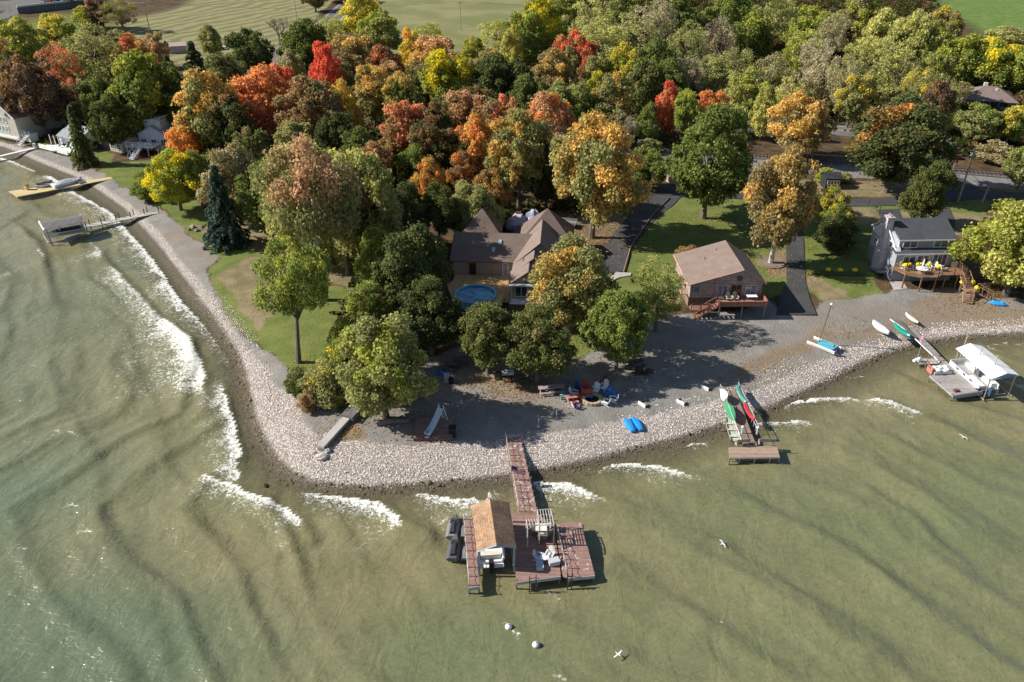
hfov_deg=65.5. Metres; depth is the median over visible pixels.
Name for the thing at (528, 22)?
maple tree
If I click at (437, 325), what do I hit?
maple tree
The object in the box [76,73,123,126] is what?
tree
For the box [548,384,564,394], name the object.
picnic table
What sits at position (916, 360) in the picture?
white tarp bundle
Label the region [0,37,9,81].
maple tree
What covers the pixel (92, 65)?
ash tree
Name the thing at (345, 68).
maple tree
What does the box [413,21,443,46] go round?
ash tree
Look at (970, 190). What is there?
crossing apron
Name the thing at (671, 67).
maple tree
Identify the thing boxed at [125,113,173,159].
cottage
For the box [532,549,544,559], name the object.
lounge chair
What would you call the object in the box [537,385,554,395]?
picnic table
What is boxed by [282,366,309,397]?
shrub
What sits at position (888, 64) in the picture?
ash tree
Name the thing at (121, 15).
ash tree
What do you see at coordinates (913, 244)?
window
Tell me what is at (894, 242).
house
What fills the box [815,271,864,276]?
planted strip
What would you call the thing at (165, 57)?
spruce tree
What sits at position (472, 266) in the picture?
door
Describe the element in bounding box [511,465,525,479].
flag
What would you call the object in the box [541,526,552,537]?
wicker chair
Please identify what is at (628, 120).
ash tree
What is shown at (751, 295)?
patio table
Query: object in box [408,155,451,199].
maple tree
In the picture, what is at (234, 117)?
maple tree
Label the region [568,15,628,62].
ash tree
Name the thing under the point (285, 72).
maple tree
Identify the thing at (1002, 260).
maple tree
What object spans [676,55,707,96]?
ash tree
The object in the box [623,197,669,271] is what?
timber edging
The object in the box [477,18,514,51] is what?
ash tree
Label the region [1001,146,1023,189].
maple tree
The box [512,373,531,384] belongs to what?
picnic table
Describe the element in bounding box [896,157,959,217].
maple tree
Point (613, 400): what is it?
adirondack chair
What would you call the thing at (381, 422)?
driftwood log
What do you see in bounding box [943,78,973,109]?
ash tree
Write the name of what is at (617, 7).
maple tree
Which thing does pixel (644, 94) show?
maple tree
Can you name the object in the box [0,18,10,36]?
maple tree
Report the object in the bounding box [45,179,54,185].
jet ski
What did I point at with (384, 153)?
maple tree
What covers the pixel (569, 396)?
picnic table
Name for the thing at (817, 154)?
power line
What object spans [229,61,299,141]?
maple tree
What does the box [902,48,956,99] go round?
maple tree
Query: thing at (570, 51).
maple tree
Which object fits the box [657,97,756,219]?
maple tree
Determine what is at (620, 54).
maple tree
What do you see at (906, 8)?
undergrowth
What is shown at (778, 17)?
maple tree
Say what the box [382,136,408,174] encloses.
maple tree
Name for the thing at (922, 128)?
maple tree
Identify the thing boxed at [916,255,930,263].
window
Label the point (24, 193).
dock
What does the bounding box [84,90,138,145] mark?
maple tree
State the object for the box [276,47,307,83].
maple tree
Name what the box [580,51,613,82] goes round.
maple tree
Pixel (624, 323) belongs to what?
maple tree
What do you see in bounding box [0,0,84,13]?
parking terrace
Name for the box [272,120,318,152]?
maple tree
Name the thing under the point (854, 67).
ash tree
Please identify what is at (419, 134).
maple tree
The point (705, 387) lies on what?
horseshoe board
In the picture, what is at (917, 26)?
willow tree
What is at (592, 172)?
maple tree
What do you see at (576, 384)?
adirondack chair
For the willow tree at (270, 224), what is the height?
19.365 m
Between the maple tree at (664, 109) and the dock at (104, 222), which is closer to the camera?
the dock at (104, 222)
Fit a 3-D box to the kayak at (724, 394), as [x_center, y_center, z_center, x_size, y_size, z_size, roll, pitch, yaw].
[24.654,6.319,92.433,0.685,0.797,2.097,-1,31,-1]
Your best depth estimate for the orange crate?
95.34 m
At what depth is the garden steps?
121.11 m
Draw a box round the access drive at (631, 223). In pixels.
[603,182,680,248]
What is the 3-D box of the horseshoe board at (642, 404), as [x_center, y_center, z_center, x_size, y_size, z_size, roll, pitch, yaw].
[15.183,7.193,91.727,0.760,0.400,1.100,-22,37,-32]
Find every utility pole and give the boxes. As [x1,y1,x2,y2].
[957,146,975,201]
[981,184,990,202]
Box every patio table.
[535,523,546,535]
[746,294,757,300]
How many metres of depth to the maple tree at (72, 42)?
255.08 m
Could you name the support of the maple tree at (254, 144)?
on the ground
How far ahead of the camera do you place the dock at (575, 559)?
72.51 m
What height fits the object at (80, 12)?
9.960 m
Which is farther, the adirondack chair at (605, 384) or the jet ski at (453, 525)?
the adirondack chair at (605, 384)
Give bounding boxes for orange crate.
[503,377,510,382]
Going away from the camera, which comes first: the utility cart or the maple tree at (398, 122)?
the utility cart
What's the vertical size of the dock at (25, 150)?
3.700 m
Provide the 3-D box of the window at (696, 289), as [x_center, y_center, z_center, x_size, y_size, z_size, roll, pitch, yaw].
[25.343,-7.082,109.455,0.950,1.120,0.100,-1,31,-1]
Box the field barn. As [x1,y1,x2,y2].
[167,42,186,53]
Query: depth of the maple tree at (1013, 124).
172.65 m
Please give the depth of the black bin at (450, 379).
95.01 m
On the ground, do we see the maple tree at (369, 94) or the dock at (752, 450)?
the maple tree at (369, 94)
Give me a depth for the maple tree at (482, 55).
212.60 m
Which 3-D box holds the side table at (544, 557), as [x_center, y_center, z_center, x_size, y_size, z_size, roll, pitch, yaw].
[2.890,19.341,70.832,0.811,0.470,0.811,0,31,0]
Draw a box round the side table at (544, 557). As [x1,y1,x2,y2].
[540,553,548,560]
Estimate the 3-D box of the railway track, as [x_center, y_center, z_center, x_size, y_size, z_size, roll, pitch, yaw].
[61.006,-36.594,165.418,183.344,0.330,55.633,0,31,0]
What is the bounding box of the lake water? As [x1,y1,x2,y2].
[0,157,1023,681]
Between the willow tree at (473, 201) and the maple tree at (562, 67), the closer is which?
the willow tree at (473, 201)
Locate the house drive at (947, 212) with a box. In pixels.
[932,204,954,226]
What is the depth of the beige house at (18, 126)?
180.51 m
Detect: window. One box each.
[515,287,526,296]
[692,286,699,292]
[716,285,728,296]
[744,285,756,295]
[902,241,918,247]
[902,255,916,263]
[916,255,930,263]
[933,241,948,247]
[989,102,999,106]
[997,102,1008,107]
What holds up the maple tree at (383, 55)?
on the ground
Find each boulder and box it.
[315,453,328,459]
[324,448,330,453]
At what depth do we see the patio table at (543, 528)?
73.47 m
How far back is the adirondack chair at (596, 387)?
93.81 m
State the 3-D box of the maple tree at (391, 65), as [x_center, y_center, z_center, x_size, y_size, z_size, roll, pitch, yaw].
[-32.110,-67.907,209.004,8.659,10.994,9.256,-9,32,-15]
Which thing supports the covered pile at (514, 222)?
on the ground
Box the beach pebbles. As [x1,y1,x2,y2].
[186,290,1023,500]
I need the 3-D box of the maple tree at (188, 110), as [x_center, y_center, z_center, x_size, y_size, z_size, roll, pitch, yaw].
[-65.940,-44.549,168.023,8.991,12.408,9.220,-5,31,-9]
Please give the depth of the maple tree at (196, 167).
140.35 m
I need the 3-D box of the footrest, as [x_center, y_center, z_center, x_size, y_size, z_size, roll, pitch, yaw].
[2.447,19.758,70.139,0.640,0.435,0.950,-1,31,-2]
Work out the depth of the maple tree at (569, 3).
277.30 m
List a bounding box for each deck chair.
[725,291,732,300]
[732,291,738,299]
[929,261,937,269]
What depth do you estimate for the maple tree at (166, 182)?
139.19 m
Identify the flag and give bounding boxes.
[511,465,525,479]
[917,331,925,357]
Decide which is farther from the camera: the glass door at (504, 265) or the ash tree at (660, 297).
the glass door at (504, 265)
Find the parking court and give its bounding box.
[590,245,629,272]
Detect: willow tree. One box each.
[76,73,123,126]
[258,141,341,262]
[310,147,404,269]
[329,319,386,391]
[332,308,438,420]
[450,178,505,231]
[852,7,906,68]
[892,8,943,73]
[938,33,993,85]
[973,35,1023,89]
[1005,45,1023,91]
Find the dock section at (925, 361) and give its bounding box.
[918,355,938,370]
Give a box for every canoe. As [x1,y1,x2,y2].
[736,384,747,401]
[893,322,910,336]
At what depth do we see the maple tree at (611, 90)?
177.51 m
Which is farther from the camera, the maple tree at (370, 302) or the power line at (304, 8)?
the power line at (304, 8)
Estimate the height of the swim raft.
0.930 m
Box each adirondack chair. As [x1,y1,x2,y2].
[568,387,578,394]
[570,401,579,409]
[574,380,584,391]
[577,391,585,399]
[581,379,592,389]
[592,382,599,391]
[598,379,608,391]
[601,398,611,406]
[602,385,612,396]
[609,389,619,398]
[609,394,618,403]
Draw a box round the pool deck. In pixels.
[447,274,510,302]
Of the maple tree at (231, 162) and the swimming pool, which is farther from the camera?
the maple tree at (231, 162)
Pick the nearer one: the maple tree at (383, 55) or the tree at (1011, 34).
the maple tree at (383, 55)
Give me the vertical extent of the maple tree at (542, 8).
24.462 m
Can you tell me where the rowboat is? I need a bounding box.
[726,418,740,442]
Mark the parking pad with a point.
(894, 212)
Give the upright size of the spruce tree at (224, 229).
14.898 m
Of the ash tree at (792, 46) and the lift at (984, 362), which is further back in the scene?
the ash tree at (792, 46)
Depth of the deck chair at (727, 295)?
109.40 m
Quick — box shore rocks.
[210,333,1021,502]
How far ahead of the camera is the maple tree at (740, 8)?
263.21 m
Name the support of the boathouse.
in the lake water
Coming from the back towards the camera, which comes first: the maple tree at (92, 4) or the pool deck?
the maple tree at (92, 4)
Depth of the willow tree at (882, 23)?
235.94 m
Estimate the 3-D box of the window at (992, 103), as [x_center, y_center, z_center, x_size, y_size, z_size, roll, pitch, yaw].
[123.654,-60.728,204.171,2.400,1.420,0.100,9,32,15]
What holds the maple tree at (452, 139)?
on the ground
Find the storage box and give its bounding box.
[547,556,560,566]
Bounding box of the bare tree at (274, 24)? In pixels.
[267,15,290,44]
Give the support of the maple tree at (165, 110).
on the ground
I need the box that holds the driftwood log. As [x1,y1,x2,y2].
[376,417,411,425]
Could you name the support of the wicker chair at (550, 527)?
on the dock at (575, 559)
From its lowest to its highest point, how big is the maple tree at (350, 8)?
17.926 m
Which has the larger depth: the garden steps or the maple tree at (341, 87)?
the maple tree at (341, 87)
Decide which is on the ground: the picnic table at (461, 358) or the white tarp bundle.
the picnic table at (461, 358)
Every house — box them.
[0,85,66,145]
[450,208,573,304]
[866,213,994,303]
[960,82,1019,111]
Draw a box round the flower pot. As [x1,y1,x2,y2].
[959,281,965,290]
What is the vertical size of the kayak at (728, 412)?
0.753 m
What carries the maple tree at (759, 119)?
on the ground
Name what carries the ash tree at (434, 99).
on the ground
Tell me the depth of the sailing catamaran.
102.45 m
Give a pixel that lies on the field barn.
(177, 47)
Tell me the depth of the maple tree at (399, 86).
174.01 m
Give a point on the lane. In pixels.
(875, 202)
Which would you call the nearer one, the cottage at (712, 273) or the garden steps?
the cottage at (712, 273)
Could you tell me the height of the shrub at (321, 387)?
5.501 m
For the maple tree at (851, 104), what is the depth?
185.64 m
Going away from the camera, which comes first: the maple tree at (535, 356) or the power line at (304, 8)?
the maple tree at (535, 356)
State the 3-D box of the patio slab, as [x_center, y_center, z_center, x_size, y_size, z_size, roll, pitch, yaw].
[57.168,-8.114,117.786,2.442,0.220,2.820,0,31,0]
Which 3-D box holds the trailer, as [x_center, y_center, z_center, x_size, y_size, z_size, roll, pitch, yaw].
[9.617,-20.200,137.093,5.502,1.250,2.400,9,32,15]
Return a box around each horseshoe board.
[638,400,649,407]
[676,398,687,405]
[700,384,711,390]
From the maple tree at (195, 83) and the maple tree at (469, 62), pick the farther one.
the maple tree at (469, 62)
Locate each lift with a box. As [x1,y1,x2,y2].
[38,214,87,245]
[954,343,1019,400]
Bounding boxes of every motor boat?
[45,224,85,236]
[476,547,504,573]
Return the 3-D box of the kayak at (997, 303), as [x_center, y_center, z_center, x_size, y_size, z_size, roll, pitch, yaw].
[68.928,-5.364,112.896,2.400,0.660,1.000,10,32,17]
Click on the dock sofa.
(937, 370)
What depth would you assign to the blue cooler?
96.78 m
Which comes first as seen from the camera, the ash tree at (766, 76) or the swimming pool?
the swimming pool
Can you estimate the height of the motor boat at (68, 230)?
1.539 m
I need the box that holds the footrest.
[536,559,543,570]
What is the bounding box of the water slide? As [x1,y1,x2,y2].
[424,403,447,434]
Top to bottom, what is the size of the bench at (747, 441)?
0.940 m
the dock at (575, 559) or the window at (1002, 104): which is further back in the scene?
the window at (1002, 104)
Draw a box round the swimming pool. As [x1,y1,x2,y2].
[455,284,503,309]
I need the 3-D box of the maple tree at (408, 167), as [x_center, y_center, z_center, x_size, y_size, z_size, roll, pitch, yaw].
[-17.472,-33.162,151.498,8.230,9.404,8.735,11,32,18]
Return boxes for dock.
[0,143,35,158]
[9,177,112,198]
[84,205,161,231]
[463,431,594,593]
[727,389,779,464]
[890,319,982,400]
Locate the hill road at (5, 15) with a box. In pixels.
[0,11,16,18]
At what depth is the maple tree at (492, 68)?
189.37 m
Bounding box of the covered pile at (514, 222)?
[505,209,538,232]
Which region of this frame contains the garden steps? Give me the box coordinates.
[866,266,886,272]
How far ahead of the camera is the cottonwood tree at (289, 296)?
92.37 m
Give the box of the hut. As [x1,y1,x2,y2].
[666,174,676,183]
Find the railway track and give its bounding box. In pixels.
[630,144,1004,175]
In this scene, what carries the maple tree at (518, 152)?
on the ground
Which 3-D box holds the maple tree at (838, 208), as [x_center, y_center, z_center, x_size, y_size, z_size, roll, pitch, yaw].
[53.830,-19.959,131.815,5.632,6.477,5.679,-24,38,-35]
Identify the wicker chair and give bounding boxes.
[530,523,538,534]
[538,532,546,540]
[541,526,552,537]
[543,520,552,528]
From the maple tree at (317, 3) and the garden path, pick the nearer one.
the garden path
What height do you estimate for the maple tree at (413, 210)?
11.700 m
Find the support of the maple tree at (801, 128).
on the ground
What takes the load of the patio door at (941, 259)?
in the house at (894, 242)
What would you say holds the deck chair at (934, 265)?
on the house at (894, 242)
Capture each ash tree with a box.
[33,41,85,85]
[53,22,127,80]
[97,0,137,31]
[318,15,344,43]
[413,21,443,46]
[426,94,449,109]
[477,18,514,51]
[561,0,619,46]
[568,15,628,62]
[609,109,641,141]
[615,5,664,53]
[630,249,685,331]
[642,0,680,44]
[666,20,709,78]
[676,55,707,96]
[699,15,738,63]
[702,47,758,84]
[749,0,801,44]
[755,51,796,97]
[775,70,815,117]
[779,25,828,83]
[799,34,831,93]
[804,46,848,105]
[815,12,852,52]
[825,54,869,119]
[843,35,894,79]
[868,37,925,101]
[891,66,941,102]
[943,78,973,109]
[943,108,965,131]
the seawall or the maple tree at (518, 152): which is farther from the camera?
the maple tree at (518, 152)
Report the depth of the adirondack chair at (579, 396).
92.28 m
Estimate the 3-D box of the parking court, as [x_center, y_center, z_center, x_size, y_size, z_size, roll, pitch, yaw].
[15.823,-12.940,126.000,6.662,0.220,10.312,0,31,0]
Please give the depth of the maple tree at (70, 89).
185.91 m
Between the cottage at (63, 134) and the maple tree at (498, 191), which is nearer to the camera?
the maple tree at (498, 191)
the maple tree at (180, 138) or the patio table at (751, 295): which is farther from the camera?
the maple tree at (180, 138)
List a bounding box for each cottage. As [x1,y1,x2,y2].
[38,123,97,154]
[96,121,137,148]
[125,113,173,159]
[673,240,767,319]
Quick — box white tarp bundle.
[912,357,920,363]
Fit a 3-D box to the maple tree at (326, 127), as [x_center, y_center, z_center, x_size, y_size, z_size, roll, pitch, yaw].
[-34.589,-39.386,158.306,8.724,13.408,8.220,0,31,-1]
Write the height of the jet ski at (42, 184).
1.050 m
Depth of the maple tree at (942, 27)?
241.09 m
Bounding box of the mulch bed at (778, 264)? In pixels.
[757,257,784,268]
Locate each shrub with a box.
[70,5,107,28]
[129,170,159,200]
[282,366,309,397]
[295,389,315,413]
[296,357,347,408]
[321,315,355,366]
[326,386,349,410]
[463,199,516,225]
[640,138,663,150]
[672,244,698,257]
[814,167,834,180]
[841,172,853,182]
[973,139,1013,164]
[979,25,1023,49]
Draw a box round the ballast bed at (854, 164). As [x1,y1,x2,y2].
[624,145,1014,178]
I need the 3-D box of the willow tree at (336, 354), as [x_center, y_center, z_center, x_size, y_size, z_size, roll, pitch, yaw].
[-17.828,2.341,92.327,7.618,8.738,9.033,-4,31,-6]
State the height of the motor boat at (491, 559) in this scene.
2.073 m
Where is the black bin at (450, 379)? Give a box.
[448,377,452,383]
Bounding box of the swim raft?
[413,417,453,440]
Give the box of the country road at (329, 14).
[244,0,345,75]
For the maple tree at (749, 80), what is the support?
on the ground
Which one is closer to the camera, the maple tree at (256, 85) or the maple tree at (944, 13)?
the maple tree at (256, 85)
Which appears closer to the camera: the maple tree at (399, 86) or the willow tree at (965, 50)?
the maple tree at (399, 86)
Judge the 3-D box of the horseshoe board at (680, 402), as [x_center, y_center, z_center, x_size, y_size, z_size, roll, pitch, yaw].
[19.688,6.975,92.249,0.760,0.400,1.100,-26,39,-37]
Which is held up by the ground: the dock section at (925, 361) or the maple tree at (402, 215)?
the maple tree at (402, 215)
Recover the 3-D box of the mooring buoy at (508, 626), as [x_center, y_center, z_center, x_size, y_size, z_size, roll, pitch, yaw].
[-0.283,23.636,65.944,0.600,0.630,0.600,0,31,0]
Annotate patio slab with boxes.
[890,281,907,289]
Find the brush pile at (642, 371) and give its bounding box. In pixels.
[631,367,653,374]
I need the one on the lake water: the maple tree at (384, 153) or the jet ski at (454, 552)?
the jet ski at (454, 552)
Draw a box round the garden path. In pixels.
[611,272,630,280]
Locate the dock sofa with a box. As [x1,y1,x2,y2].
[926,364,951,374]
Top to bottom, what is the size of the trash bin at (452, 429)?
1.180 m
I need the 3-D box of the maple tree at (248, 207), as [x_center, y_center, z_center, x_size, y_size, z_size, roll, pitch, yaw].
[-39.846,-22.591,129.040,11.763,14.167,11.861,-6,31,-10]
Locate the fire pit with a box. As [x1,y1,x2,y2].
[581,392,602,406]
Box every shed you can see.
[109,135,139,152]
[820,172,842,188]
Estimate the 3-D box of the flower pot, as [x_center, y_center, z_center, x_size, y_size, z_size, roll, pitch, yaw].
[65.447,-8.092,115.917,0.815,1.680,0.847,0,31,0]
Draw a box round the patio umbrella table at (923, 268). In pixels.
[916,259,928,273]
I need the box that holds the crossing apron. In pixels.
[941,178,994,198]
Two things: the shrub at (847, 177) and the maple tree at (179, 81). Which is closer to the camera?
the shrub at (847, 177)
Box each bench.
[735,439,750,446]
[758,438,775,445]
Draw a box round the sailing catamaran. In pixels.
[807,303,840,353]
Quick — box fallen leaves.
[280,201,1023,452]
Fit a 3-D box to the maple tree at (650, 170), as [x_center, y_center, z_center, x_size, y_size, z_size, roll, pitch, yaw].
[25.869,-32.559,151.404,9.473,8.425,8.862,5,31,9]
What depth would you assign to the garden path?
120.62 m
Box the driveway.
[777,228,816,315]
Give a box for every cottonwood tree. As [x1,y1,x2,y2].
[245,130,366,300]
[247,233,333,363]
[313,184,372,274]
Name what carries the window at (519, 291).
in the brown house at (482, 244)
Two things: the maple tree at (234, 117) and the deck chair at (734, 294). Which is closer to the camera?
the deck chair at (734, 294)
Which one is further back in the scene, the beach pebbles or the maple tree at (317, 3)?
the maple tree at (317, 3)
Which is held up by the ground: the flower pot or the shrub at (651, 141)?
the shrub at (651, 141)
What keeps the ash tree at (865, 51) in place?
on the ground
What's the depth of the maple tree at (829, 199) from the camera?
134.32 m
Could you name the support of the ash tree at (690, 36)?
on the ground
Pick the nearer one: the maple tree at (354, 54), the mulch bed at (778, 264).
the mulch bed at (778, 264)
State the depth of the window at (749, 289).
109.70 m
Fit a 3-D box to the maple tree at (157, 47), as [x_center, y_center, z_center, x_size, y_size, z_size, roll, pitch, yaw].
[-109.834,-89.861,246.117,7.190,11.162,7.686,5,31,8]
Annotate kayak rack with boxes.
[719,384,739,439]
[738,382,758,435]
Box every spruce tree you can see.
[66,104,100,170]
[161,54,187,88]
[181,40,206,79]
[201,164,253,254]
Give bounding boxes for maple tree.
[0,14,55,66]
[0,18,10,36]
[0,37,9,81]
[0,48,28,88]
[0,51,71,134]
[34,12,76,47]
[60,78,83,124]
[62,34,93,54]
[84,0,116,28]
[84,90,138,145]
[105,45,179,133]
[109,31,155,78]
[138,147,206,210]
[142,31,169,62]
[149,71,183,95]
[154,80,200,123]
[163,118,202,154]
[170,66,244,150]
[174,99,213,154]
[178,149,211,207]
[194,138,255,225]
[196,24,222,58]
[201,51,246,98]
[209,93,257,151]
[222,26,276,74]
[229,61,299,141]
[231,125,272,165]
[232,157,276,238]
[264,62,293,97]
[271,73,349,149]
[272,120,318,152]
[275,17,329,75]
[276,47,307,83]
[300,0,327,11]
[308,40,347,100]
[314,111,355,153]
[325,33,380,86]
[325,58,355,88]
[329,76,366,126]
[337,0,380,35]
[339,124,378,162]
[342,280,400,329]
[351,224,391,282]
[353,63,390,127]
[355,7,402,50]
[359,140,393,181]
[360,218,453,317]
[363,44,405,73]
[365,190,409,231]
[376,60,404,83]
[376,100,436,156]
[380,70,426,126]
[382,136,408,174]
[392,179,430,234]
[394,274,467,355]
[396,143,437,180]
[397,26,420,74]
[405,34,455,71]
[406,59,440,106]
[406,117,445,174]
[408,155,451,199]
[414,101,452,141]
[416,180,464,240]
[417,48,473,103]
[428,128,470,170]
[441,89,485,139]
[445,149,480,191]
[448,112,496,171]
[451,57,479,86]
[453,299,515,374]
[459,85,496,122]
[460,35,485,64]
[470,51,534,114]
[472,167,514,208]
[473,47,503,71]
[480,92,527,145]
[483,105,555,210]
[498,23,525,70]
[501,9,548,68]
[503,299,577,383]
[508,73,548,119]
[515,0,567,67]
[523,228,621,331]
[524,89,576,145]
[529,139,565,208]
[530,45,579,89]
[533,80,588,130]
[537,0,574,36]
[545,0,585,28]
[546,108,656,238]
[552,29,586,76]
[566,79,595,113]
[575,40,598,83]
[577,287,654,369]
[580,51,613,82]
[587,69,605,110]
[590,70,635,125]
[604,0,650,31]
[607,41,641,84]
[626,55,664,113]
[626,147,669,184]
[635,32,677,86]
[635,100,659,142]
[646,0,706,43]
[651,55,691,110]
[654,79,678,136]
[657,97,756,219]
[671,88,703,136]
[689,56,732,101]
[692,88,730,121]
[700,0,754,45]
[720,64,775,120]
[728,9,774,67]
[740,141,821,263]
[747,83,778,140]
[755,42,774,68]
[764,88,838,157]
[767,3,790,35]
[786,4,836,48]
[811,212,859,252]
[813,184,854,220]
[818,202,857,235]
[833,0,881,47]
[833,72,879,127]
[843,87,962,193]
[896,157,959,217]
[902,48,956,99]
[921,78,958,121]
[931,4,965,37]
[932,19,960,47]
[945,197,1023,296]
[953,100,1003,139]
[992,104,1023,142]
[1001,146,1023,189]
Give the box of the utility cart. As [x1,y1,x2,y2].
[502,369,513,377]
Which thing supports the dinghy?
on the ground
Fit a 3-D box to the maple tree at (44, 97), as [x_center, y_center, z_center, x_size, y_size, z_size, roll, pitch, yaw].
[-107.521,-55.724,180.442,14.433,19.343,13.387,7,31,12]
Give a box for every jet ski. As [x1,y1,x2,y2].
[35,181,49,187]
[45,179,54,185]
[445,513,467,539]
[446,534,465,561]
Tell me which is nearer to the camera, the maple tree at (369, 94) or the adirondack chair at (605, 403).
the adirondack chair at (605, 403)
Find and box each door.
[468,262,476,274]
[502,263,507,275]
[730,284,741,296]
[931,255,947,265]
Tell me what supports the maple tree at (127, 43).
on the ground
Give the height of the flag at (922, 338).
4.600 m
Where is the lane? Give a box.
[642,188,1023,206]
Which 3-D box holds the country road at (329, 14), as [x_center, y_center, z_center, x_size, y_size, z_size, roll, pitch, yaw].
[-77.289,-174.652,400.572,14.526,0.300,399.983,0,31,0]
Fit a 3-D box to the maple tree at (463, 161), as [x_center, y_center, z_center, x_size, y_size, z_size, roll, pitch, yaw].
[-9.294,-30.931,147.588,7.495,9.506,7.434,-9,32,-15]
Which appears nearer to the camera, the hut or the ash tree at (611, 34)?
the hut
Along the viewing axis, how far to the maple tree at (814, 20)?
253.67 m
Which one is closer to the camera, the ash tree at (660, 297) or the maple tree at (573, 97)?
the ash tree at (660, 297)
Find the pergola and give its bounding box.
[526,508,554,547]
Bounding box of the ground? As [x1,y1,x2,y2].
[0,0,1023,503]
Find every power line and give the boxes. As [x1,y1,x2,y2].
[165,1,456,8]
[751,142,955,152]
[751,147,971,157]
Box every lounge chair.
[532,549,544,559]
[544,545,554,557]
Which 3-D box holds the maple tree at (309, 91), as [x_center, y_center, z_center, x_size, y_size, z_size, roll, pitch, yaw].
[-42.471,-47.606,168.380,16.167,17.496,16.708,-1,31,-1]
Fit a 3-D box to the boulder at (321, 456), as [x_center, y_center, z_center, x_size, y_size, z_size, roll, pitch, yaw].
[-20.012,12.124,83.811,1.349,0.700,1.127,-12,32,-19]
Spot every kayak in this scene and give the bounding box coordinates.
[720,389,727,400]
[724,400,735,420]
[744,401,755,419]
[905,312,918,322]
[989,300,1006,305]
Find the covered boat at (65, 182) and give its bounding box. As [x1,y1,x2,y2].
[50,176,85,188]
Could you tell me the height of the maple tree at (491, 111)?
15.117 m
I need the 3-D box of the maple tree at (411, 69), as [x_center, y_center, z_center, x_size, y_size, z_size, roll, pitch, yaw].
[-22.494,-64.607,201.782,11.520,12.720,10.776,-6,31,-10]
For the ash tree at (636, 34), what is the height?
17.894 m
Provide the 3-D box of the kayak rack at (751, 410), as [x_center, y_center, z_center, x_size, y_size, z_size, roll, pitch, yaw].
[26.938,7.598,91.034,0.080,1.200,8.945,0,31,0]
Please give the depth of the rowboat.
88.45 m
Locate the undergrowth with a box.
[14,0,1023,358]
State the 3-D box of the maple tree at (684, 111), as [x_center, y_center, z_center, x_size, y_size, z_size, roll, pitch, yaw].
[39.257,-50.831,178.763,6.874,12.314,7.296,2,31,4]
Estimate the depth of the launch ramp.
106.23 m
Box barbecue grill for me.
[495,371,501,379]
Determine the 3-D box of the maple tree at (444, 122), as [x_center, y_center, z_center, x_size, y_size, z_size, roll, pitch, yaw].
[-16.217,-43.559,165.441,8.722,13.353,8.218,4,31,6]
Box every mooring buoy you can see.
[505,623,511,629]
[532,641,539,647]
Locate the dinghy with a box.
[872,320,889,334]
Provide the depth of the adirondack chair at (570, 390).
93.03 m
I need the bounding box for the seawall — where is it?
[316,406,360,451]
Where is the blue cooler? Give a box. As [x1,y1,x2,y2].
[436,371,445,375]
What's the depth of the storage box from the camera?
70.27 m
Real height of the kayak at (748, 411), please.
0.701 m
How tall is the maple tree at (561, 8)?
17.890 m
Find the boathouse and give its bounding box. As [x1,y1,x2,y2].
[471,499,516,575]
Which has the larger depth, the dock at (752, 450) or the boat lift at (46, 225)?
the boat lift at (46, 225)
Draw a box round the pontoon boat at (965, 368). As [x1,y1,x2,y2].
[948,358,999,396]
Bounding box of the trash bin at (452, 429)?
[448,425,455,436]
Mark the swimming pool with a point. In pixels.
(470, 295)
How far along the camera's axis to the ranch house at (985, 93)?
204.25 m
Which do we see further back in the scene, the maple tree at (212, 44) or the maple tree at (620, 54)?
the maple tree at (212, 44)
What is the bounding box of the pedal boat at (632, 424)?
[624,417,642,431]
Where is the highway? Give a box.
[622,117,1014,150]
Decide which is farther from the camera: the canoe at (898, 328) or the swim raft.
the canoe at (898, 328)
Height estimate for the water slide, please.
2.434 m
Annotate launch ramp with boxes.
[891,319,916,340]
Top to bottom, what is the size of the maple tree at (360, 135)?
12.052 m
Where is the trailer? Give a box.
[562,217,583,226]
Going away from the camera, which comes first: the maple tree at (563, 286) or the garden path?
the maple tree at (563, 286)
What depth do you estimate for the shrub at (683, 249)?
123.77 m
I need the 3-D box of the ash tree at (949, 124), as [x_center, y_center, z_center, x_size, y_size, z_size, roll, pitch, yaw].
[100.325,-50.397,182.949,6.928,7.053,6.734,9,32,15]
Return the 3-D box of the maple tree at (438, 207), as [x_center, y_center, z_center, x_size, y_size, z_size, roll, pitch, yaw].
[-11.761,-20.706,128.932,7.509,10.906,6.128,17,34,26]
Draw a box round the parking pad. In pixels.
[876,209,901,220]
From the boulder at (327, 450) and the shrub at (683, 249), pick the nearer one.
the boulder at (327, 450)
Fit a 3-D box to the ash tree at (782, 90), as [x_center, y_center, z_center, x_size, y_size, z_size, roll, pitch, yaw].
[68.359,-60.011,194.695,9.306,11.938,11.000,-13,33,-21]
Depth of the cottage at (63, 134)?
175.78 m
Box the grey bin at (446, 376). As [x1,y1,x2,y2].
[444,373,449,382]
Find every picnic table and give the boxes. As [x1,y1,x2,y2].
[441,361,459,371]
[453,356,468,363]
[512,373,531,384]
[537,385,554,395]
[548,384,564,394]
[566,394,578,405]
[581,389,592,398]
[626,358,645,369]
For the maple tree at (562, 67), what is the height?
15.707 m
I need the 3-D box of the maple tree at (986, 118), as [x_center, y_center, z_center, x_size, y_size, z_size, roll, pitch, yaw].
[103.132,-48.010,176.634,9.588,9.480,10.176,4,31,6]
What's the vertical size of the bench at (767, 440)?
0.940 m

